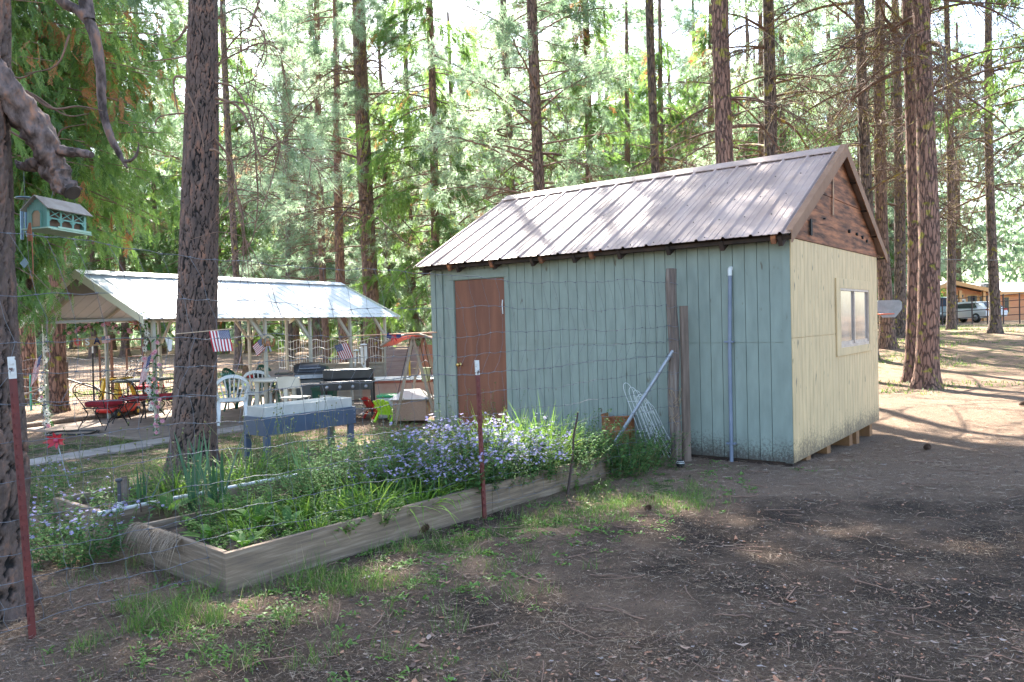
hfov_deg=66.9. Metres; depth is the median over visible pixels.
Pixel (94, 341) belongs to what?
usa banner
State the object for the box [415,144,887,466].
garden shed
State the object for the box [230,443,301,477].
leafy plant
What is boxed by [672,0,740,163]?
cedar tree
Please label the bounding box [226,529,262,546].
broad leaf plant
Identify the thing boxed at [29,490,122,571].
aster plant
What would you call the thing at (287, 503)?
strap leaf plant
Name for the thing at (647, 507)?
pine cone
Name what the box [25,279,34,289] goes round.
hanging pine cone
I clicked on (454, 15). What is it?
sky
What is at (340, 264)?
pine tree
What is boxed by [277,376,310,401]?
folding chair
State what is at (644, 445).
leafy plant
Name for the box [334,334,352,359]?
american flag
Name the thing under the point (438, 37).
pine tree
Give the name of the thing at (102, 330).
cedar tree
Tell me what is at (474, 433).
tall grass
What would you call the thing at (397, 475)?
aster plant
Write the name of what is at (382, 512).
weed mat
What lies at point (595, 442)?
leafy plant
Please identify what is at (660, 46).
cedar tree
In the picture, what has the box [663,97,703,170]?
pine tree
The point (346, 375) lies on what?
griddle grill
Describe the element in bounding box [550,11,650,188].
pine tree
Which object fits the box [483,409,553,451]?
tall grass
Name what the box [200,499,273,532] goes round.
strap leaf plant
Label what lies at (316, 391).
green bin
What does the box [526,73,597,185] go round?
pine tree
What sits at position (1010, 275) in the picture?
distant wood
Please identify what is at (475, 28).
pine tree
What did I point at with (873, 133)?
cedar tree
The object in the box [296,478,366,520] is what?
strap leaf plant
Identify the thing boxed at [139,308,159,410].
flower garland
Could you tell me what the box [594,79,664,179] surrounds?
pine tree
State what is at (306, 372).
gas grill
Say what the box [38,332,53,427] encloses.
flower garland
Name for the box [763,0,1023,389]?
pine tree
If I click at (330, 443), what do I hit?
leafy plant
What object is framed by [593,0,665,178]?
cedar tree
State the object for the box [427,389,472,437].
tall weed
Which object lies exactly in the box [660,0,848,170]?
pine tree
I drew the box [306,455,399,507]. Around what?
strap leaf plant
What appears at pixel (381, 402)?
kid chair
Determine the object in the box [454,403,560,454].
tall grass
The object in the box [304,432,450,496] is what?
leafy plant
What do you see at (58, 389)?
pine tree
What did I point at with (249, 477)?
strap leaf plant
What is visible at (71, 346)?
pine tree
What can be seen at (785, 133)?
cedar tree
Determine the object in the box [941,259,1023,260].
overhead cable
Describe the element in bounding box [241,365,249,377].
ceramic jar
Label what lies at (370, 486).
strap leaf plant
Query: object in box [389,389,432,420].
storage box
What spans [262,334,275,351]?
wreath
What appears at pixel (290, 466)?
strap leaf plant
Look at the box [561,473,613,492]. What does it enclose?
weed mat
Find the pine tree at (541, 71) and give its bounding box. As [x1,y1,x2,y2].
[474,0,614,204]
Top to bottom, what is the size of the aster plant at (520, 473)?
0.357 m
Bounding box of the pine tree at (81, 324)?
[34,27,118,357]
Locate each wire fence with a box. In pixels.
[0,232,672,632]
[24,354,174,407]
[278,338,393,370]
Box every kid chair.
[361,397,378,419]
[373,399,392,422]
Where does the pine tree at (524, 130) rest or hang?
on the ground at (1000, 360)
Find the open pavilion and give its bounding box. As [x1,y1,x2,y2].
[20,269,399,433]
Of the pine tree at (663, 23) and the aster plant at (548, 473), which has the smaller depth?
the aster plant at (548, 473)
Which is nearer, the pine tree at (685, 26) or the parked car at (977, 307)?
the parked car at (977, 307)
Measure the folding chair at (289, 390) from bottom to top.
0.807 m
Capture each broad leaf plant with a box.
[146,492,204,517]
[179,524,222,541]
[205,494,253,507]
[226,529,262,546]
[230,497,283,526]
[266,505,312,528]
[277,485,320,502]
[322,484,358,504]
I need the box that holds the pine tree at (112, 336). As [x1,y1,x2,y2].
[66,14,161,349]
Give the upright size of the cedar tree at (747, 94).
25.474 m
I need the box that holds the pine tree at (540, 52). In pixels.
[422,0,584,243]
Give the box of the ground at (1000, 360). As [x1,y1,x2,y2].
[0,320,1023,681]
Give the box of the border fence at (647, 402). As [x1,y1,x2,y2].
[623,383,670,457]
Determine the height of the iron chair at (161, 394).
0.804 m
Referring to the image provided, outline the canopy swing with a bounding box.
[380,333,434,425]
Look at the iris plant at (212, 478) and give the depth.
6.41 m
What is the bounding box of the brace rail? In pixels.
[24,378,146,405]
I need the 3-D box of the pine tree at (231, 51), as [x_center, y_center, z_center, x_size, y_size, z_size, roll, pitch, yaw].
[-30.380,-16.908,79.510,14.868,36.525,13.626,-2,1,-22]
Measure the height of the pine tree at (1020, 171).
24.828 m
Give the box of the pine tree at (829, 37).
[784,0,906,286]
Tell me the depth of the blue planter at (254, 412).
9.86 m
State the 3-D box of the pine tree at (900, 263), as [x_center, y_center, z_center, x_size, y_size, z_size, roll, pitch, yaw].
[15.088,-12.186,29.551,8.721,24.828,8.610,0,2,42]
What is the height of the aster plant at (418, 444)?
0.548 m
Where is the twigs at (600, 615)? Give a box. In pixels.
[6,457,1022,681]
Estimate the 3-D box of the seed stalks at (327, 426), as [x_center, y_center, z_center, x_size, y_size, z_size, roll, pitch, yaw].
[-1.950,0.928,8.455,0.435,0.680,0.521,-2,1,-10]
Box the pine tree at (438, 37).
[379,12,517,330]
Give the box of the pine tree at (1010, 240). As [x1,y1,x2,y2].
[999,70,1023,259]
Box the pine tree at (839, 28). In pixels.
[785,0,946,266]
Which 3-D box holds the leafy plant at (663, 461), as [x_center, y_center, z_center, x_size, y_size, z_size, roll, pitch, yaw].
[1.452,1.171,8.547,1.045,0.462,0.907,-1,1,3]
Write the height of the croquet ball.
0.094 m
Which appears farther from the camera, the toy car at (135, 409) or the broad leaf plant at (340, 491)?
the toy car at (135, 409)
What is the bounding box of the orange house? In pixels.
[906,281,1023,321]
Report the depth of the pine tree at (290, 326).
39.47 m
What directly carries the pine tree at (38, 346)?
on the ground at (1000, 360)
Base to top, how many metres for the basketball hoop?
0.555 m
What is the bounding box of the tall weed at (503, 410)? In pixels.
[488,392,524,431]
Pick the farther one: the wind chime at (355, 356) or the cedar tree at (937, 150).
the cedar tree at (937, 150)
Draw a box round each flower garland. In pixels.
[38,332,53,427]
[56,320,140,339]
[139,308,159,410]
[150,335,163,435]
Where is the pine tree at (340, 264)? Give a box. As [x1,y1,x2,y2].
[271,0,402,362]
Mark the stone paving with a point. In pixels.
(129, 447)
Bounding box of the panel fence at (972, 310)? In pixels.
[942,293,1023,324]
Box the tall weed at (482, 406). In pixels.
[449,382,495,436]
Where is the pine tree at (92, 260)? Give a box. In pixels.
[31,6,177,357]
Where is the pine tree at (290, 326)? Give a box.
[219,0,360,360]
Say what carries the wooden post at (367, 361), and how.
on the patio slab
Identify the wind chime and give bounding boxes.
[14,185,33,267]
[353,349,358,365]
[360,337,366,367]
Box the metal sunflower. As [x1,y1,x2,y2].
[129,320,140,329]
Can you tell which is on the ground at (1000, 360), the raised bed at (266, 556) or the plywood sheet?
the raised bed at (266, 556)
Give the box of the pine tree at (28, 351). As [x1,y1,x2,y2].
[18,0,223,404]
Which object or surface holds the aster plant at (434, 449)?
on the raised bed at (266, 556)
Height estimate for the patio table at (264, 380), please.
0.723 m
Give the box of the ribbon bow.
[387,332,400,341]
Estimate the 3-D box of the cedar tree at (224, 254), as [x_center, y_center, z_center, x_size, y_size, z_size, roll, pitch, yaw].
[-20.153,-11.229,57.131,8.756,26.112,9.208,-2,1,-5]
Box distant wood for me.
[66,1,1023,348]
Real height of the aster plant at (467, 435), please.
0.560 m
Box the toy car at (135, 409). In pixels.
[94,376,140,417]
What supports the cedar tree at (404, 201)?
on the ground at (1000, 360)
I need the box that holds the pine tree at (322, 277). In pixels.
[227,0,405,362]
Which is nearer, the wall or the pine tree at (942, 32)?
the wall
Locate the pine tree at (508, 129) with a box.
[397,0,606,325]
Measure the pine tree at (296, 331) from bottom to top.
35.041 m
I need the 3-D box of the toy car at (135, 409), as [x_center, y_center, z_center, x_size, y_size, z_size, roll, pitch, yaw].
[-7.527,1.070,14.784,0.468,0.755,0.760,-1,1,12]
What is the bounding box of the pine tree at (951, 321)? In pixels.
[869,0,1023,329]
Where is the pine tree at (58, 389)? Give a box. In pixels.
[18,0,220,412]
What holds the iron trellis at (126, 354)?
on the ground at (1000, 360)
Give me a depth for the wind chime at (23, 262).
5.04 m
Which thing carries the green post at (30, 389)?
on the ground at (1000, 360)
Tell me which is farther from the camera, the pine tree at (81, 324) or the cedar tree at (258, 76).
the cedar tree at (258, 76)
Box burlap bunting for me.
[163,336,174,350]
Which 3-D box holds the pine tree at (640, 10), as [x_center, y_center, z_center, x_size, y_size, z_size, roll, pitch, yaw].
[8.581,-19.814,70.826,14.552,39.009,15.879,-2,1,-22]
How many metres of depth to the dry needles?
5.01 m
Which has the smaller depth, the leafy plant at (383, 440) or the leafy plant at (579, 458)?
the leafy plant at (579, 458)
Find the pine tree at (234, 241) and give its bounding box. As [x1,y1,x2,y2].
[164,0,306,368]
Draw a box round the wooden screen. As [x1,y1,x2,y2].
[386,346,419,376]
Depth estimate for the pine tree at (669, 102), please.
60.17 m
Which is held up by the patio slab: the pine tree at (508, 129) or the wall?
the wall
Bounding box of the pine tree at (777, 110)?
[736,64,809,159]
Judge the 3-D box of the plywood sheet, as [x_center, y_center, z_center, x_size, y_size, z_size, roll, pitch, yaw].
[-1.496,0.673,16.628,0.930,1.203,0.020,-2,1,0]
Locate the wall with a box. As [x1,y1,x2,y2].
[325,362,404,398]
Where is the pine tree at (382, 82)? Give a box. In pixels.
[292,0,467,351]
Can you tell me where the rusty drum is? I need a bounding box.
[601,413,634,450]
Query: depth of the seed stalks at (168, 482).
5.83 m
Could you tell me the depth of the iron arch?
17.39 m
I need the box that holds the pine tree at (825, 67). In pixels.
[777,8,856,165]
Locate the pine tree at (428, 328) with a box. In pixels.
[326,0,482,348]
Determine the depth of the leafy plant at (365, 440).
7.01 m
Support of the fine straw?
on the ground at (1000, 360)
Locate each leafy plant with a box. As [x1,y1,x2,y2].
[135,451,252,495]
[165,486,263,532]
[205,455,333,503]
[218,464,324,519]
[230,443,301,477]
[247,437,334,470]
[261,443,387,508]
[279,440,395,502]
[285,453,411,486]
[294,431,435,495]
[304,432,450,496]
[311,433,384,465]
[315,478,409,526]
[327,427,455,480]
[342,425,419,455]
[378,420,436,451]
[497,425,613,482]
[513,424,590,462]
[515,408,624,469]
[551,417,667,478]
[551,430,618,459]
[569,419,679,476]
[583,435,655,470]
[599,426,692,469]
[607,430,670,462]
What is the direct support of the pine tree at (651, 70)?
on the ground at (1000, 360)
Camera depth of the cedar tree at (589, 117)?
26.33 m
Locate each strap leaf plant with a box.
[129,456,224,504]
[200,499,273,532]
[201,447,293,483]
[210,516,278,544]
[212,489,284,520]
[255,485,317,520]
[261,449,322,476]
[271,504,346,546]
[279,484,350,523]
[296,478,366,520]
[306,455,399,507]
[313,468,438,521]
[328,463,441,531]
[379,476,474,528]
[392,471,479,509]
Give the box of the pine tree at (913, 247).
[699,0,1023,382]
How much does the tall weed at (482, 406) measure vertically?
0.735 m
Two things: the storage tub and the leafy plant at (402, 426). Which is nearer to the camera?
the leafy plant at (402, 426)
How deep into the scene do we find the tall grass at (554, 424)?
8.15 m
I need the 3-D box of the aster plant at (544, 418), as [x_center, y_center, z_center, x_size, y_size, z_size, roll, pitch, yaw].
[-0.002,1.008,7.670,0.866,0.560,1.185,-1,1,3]
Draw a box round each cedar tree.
[11,0,223,347]
[64,8,177,356]
[67,1,183,350]
[67,240,134,347]
[129,18,178,329]
[133,0,281,353]
[217,15,305,354]
[223,71,278,338]
[243,72,331,342]
[300,55,430,351]
[329,0,522,360]
[392,222,431,335]
[485,110,528,201]
[519,0,642,187]
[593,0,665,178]
[616,0,704,176]
[664,0,756,168]
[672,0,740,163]
[731,0,757,160]
[733,0,845,158]
[848,0,906,300]
[851,12,957,323]
[872,0,964,282]
[900,0,1023,245]
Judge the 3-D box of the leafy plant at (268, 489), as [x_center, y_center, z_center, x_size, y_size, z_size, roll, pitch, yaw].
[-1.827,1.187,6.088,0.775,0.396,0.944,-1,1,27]
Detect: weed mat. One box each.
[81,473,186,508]
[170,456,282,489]
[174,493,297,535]
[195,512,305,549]
[266,497,378,534]
[308,488,420,524]
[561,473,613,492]
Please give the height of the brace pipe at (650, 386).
1.176 m
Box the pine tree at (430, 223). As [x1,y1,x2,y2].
[402,153,484,323]
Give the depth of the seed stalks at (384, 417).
9.94 m
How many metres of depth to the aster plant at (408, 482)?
6.36 m
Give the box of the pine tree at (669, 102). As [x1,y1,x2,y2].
[663,75,714,167]
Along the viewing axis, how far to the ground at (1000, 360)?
4.88 m
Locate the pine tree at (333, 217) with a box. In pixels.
[297,55,398,327]
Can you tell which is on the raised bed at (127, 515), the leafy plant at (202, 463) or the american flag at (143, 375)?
the leafy plant at (202, 463)
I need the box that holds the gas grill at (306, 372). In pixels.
[275,362,325,399]
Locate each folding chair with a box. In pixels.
[268,369,289,402]
[276,371,294,401]
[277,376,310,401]
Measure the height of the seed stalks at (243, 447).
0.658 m
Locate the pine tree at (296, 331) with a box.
[218,0,382,351]
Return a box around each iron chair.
[72,383,128,430]
[108,379,153,423]
[125,370,169,405]
[158,386,172,420]
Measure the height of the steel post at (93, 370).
1.469 m
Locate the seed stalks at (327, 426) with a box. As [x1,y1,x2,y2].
[315,395,349,455]
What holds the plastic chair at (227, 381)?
on the patio slab
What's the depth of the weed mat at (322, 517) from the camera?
5.47 m
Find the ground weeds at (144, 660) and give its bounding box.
[37,460,816,681]
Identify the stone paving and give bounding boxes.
[30,409,373,465]
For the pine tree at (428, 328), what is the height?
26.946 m
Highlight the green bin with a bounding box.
[310,386,336,398]
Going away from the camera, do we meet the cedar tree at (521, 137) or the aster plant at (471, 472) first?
the aster plant at (471, 472)
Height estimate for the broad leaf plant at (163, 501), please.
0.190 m
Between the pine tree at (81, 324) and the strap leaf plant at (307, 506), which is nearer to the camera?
the strap leaf plant at (307, 506)
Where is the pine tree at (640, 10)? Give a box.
[519,0,672,181]
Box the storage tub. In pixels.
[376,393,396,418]
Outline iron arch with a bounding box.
[110,339,145,402]
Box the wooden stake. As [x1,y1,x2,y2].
[121,476,129,505]
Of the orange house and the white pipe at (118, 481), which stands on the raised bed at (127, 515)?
the white pipe at (118, 481)
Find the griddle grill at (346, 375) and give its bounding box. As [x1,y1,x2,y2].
[301,368,374,416]
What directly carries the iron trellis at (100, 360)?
on the ground at (1000, 360)
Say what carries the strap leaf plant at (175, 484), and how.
in the raised bed at (127, 515)
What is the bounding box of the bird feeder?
[20,193,92,236]
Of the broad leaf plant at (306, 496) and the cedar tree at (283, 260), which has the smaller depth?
the broad leaf plant at (306, 496)
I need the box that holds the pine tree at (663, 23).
[580,0,707,165]
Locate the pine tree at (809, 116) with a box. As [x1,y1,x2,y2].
[778,81,829,148]
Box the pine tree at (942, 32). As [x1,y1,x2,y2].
[869,1,984,271]
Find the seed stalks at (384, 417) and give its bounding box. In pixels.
[359,394,402,441]
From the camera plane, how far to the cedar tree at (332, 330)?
52.86 m
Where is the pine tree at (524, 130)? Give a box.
[514,120,561,191]
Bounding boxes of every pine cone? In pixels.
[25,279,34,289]
[419,523,429,532]
[644,505,650,510]
[923,444,930,449]
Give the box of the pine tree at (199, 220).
[95,0,364,476]
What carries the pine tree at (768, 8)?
on the ground at (1000, 360)
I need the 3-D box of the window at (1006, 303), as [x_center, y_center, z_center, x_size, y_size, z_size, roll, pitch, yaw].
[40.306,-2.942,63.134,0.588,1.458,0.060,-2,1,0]
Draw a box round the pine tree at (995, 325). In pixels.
[888,0,1023,333]
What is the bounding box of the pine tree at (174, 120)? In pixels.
[125,0,281,277]
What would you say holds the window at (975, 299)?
in the orange house
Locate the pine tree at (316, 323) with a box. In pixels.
[222,0,423,353]
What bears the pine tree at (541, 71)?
on the ground at (1000, 360)
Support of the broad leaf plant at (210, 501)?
on the raised bed at (266, 556)
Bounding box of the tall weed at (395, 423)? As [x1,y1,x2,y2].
[390,397,411,444]
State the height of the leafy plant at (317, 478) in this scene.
0.502 m
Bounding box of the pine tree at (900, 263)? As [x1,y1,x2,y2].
[795,0,1021,337]
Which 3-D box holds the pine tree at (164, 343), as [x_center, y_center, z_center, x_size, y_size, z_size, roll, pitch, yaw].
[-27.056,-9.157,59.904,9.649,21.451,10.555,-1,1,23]
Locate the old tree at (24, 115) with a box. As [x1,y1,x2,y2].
[0,0,138,624]
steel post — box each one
[7,356,36,638]
[92,346,94,407]
[474,360,486,518]
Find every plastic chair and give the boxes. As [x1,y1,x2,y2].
[216,374,249,425]
[221,368,261,411]
[241,370,277,415]
[257,365,280,402]
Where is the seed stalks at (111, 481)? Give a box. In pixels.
[96,422,163,519]
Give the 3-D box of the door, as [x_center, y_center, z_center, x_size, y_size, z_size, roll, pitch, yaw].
[-0.446,0.200,10.752,0.890,2.112,0.105,-1,2,37]
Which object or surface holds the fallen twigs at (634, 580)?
on the ground at (1000, 360)
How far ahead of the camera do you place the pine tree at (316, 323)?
49.83 m
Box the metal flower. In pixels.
[43,433,69,486]
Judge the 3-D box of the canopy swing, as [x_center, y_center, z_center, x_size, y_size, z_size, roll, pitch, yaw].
[-1.574,0.609,13.091,1.079,1.503,1.186,-2,1,0]
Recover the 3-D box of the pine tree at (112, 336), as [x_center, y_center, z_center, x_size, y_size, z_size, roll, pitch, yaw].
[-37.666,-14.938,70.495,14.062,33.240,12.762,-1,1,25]
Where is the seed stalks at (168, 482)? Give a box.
[149,428,211,522]
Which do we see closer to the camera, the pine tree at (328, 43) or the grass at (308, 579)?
the grass at (308, 579)
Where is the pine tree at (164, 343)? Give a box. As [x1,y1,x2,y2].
[99,90,182,353]
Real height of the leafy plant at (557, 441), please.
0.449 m
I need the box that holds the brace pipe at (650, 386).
[614,350,673,443]
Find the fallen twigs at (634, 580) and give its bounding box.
[0,436,1023,681]
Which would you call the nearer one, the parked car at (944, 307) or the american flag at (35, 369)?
the american flag at (35, 369)
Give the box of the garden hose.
[44,429,99,435]
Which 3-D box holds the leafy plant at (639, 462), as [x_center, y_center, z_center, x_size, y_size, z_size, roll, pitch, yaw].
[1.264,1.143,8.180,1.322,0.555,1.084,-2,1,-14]
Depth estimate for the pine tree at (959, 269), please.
78.54 m
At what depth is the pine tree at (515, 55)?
44.12 m
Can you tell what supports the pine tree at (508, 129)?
on the ground at (1000, 360)
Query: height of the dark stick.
0.770 m
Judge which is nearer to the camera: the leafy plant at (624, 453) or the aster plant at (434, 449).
the aster plant at (434, 449)
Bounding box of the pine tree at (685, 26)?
[616,0,730,163]
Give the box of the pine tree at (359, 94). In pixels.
[221,0,485,361]
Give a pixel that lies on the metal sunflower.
(134, 324)
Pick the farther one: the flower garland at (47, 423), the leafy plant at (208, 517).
the flower garland at (47, 423)
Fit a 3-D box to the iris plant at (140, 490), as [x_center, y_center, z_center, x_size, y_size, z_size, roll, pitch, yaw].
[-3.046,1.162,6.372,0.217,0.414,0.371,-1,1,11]
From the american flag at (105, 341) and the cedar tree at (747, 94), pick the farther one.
the cedar tree at (747, 94)
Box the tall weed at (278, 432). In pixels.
[274,395,300,457]
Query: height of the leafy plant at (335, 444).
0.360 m
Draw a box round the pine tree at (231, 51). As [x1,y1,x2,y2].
[152,13,271,276]
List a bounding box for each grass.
[26,323,1023,681]
[429,421,509,451]
[451,405,541,465]
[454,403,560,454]
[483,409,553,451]
[498,407,605,466]
[499,396,611,457]
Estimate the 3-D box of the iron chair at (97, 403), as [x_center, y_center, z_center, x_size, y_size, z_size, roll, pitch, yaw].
[-6.874,1.069,12.907,0.568,0.804,0.770,-1,1,10]
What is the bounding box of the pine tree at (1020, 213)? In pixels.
[995,105,1023,281]
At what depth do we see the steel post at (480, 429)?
6.38 m
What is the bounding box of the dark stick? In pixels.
[566,412,578,496]
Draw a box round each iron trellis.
[98,349,112,398]
[125,348,145,405]
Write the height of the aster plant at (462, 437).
0.594 m
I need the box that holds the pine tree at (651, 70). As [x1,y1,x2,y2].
[604,0,715,176]
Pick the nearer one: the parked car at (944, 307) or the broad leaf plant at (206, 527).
the broad leaf plant at (206, 527)
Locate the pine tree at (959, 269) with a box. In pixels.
[904,23,1023,282]
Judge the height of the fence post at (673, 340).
2.278 m
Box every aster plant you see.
[29,473,112,544]
[29,488,163,567]
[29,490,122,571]
[30,454,90,503]
[337,430,463,489]
[343,451,446,497]
[360,446,473,496]
[384,431,522,494]
[386,420,483,482]
[396,414,532,472]
[397,454,479,499]
[409,413,538,481]
[423,422,542,483]
[428,452,515,495]
[450,422,555,482]
[468,412,553,468]
[475,441,549,486]
[489,428,572,477]
[497,444,567,479]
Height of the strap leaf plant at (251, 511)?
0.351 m
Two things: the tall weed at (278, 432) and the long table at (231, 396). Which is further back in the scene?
the long table at (231, 396)
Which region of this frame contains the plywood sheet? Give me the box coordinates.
[420,345,432,372]
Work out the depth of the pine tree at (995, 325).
29.33 m
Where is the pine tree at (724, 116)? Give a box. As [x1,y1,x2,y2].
[636,0,845,175]
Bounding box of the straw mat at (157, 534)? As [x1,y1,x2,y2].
[121,521,182,577]
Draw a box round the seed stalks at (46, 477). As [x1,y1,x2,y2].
[29,427,86,503]
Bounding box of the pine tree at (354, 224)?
[307,85,426,339]
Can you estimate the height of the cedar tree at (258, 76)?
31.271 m
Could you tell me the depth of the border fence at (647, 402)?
9.03 m
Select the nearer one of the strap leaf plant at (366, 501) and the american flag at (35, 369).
the strap leaf plant at (366, 501)
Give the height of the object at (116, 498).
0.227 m
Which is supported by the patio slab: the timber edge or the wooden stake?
the timber edge
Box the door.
[455,278,507,430]
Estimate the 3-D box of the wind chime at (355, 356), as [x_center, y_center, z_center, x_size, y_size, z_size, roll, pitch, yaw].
[-2.936,0.264,14.608,0.112,0.716,0.112,-2,1,0]
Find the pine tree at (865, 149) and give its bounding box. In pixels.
[696,0,995,359]
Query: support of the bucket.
on the canopy swing
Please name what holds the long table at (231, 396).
on the patio slab
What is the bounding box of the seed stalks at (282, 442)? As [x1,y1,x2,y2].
[248,407,315,473]
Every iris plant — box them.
[123,460,166,502]
[174,430,210,511]
[187,429,243,502]
[289,435,309,485]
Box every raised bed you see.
[52,438,460,545]
[137,451,609,592]
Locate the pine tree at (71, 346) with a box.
[41,249,140,348]
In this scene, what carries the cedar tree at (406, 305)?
on the ground at (1000, 360)
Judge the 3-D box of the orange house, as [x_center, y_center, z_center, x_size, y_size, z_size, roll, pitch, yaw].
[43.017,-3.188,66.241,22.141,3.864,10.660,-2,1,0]
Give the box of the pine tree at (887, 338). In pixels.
[745,0,1023,349]
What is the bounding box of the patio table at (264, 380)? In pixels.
[251,376,297,404]
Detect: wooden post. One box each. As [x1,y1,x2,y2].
[66,362,69,402]
[366,344,368,367]
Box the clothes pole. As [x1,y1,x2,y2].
[353,332,436,335]
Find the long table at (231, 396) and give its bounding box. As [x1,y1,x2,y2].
[218,378,254,409]
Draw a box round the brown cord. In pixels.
[27,223,33,273]
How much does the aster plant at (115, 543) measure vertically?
0.439 m
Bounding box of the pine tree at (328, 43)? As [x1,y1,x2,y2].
[238,0,379,341]
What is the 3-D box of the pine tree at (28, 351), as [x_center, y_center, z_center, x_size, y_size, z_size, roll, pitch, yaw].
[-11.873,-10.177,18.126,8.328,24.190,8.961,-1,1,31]
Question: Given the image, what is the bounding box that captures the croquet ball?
[676,459,684,467]
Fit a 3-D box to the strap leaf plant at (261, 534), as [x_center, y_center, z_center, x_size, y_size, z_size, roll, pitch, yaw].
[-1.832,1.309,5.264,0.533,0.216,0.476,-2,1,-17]
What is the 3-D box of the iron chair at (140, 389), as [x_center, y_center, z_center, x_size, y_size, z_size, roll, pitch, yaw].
[-7.856,1.014,16.616,0.770,0.804,0.568,-1,1,18]
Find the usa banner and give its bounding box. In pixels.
[73,331,113,346]
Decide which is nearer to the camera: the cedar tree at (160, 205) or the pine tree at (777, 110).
the pine tree at (777, 110)
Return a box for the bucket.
[421,360,430,381]
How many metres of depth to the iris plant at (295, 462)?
6.91 m
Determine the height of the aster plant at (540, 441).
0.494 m
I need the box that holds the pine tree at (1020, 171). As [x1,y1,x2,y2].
[971,122,1023,225]
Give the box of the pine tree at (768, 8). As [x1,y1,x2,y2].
[633,0,945,175]
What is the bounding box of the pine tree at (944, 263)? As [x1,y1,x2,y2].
[797,6,946,301]
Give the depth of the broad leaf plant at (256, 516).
5.69 m
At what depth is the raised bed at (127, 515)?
6.32 m
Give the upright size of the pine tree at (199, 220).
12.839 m
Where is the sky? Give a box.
[28,0,1023,333]
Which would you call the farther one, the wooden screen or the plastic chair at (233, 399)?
the wooden screen
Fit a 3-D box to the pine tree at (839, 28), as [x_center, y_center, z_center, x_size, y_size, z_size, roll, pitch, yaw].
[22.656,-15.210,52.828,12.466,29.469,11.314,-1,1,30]
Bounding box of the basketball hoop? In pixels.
[877,300,901,317]
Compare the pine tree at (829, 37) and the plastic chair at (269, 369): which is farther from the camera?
the pine tree at (829, 37)
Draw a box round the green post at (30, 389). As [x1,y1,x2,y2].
[29,375,32,410]
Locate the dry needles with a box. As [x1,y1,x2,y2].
[0,383,1023,681]
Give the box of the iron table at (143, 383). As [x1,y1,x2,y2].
[113,377,173,418]
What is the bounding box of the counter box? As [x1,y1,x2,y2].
[360,375,433,413]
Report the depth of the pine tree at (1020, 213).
87.29 m
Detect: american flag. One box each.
[30,351,43,386]
[102,335,109,343]
[138,356,153,386]
[176,328,232,351]
[252,338,264,355]
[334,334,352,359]
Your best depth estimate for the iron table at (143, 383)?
14.49 m
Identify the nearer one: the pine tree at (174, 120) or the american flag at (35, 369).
the american flag at (35, 369)
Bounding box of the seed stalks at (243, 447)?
[204,412,277,485]
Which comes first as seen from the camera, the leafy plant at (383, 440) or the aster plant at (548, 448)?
the aster plant at (548, 448)
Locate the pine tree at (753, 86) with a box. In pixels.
[736,52,756,151]
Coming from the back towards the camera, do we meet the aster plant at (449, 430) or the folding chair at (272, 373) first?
the folding chair at (272, 373)
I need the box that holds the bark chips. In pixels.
[0,405,1023,681]
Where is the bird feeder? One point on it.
(49, 216)
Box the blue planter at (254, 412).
[243,396,355,458]
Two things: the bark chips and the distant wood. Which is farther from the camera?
the distant wood
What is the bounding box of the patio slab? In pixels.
[27,394,362,440]
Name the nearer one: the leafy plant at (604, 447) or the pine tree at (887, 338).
the leafy plant at (604, 447)
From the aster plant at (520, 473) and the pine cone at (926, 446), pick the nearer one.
the aster plant at (520, 473)
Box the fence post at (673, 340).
[665,268,682,461]
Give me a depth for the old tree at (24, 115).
4.45 m
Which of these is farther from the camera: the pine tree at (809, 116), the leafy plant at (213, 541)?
the pine tree at (809, 116)
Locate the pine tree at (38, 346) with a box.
[36,194,114,358]
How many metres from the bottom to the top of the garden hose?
0.041 m
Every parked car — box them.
[940,297,946,318]
[941,301,1007,322]
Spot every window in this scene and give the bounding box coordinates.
[835,278,871,356]
[966,294,977,301]
[978,295,988,300]
[1004,296,1009,313]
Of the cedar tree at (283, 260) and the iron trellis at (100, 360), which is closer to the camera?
the iron trellis at (100, 360)
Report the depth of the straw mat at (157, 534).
5.22 m
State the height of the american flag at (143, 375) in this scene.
0.581 m
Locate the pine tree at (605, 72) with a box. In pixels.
[413,0,655,232]
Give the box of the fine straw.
[0,461,1023,681]
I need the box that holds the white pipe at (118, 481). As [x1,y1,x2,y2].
[97,461,364,515]
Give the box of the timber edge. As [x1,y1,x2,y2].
[27,408,151,427]
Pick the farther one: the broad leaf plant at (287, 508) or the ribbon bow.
the ribbon bow
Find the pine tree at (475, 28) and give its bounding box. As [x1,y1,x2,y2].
[416,18,522,298]
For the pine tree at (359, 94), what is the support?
on the ground at (1000, 360)
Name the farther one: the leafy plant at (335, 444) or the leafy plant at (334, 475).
the leafy plant at (335, 444)
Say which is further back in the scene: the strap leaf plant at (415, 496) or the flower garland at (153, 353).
the flower garland at (153, 353)
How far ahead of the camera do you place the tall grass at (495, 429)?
7.73 m
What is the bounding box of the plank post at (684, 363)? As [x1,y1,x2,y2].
[679,306,690,461]
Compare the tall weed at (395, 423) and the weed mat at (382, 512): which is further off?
the tall weed at (395, 423)
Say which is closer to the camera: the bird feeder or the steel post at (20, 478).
the steel post at (20, 478)
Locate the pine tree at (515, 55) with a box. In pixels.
[429,35,571,295]

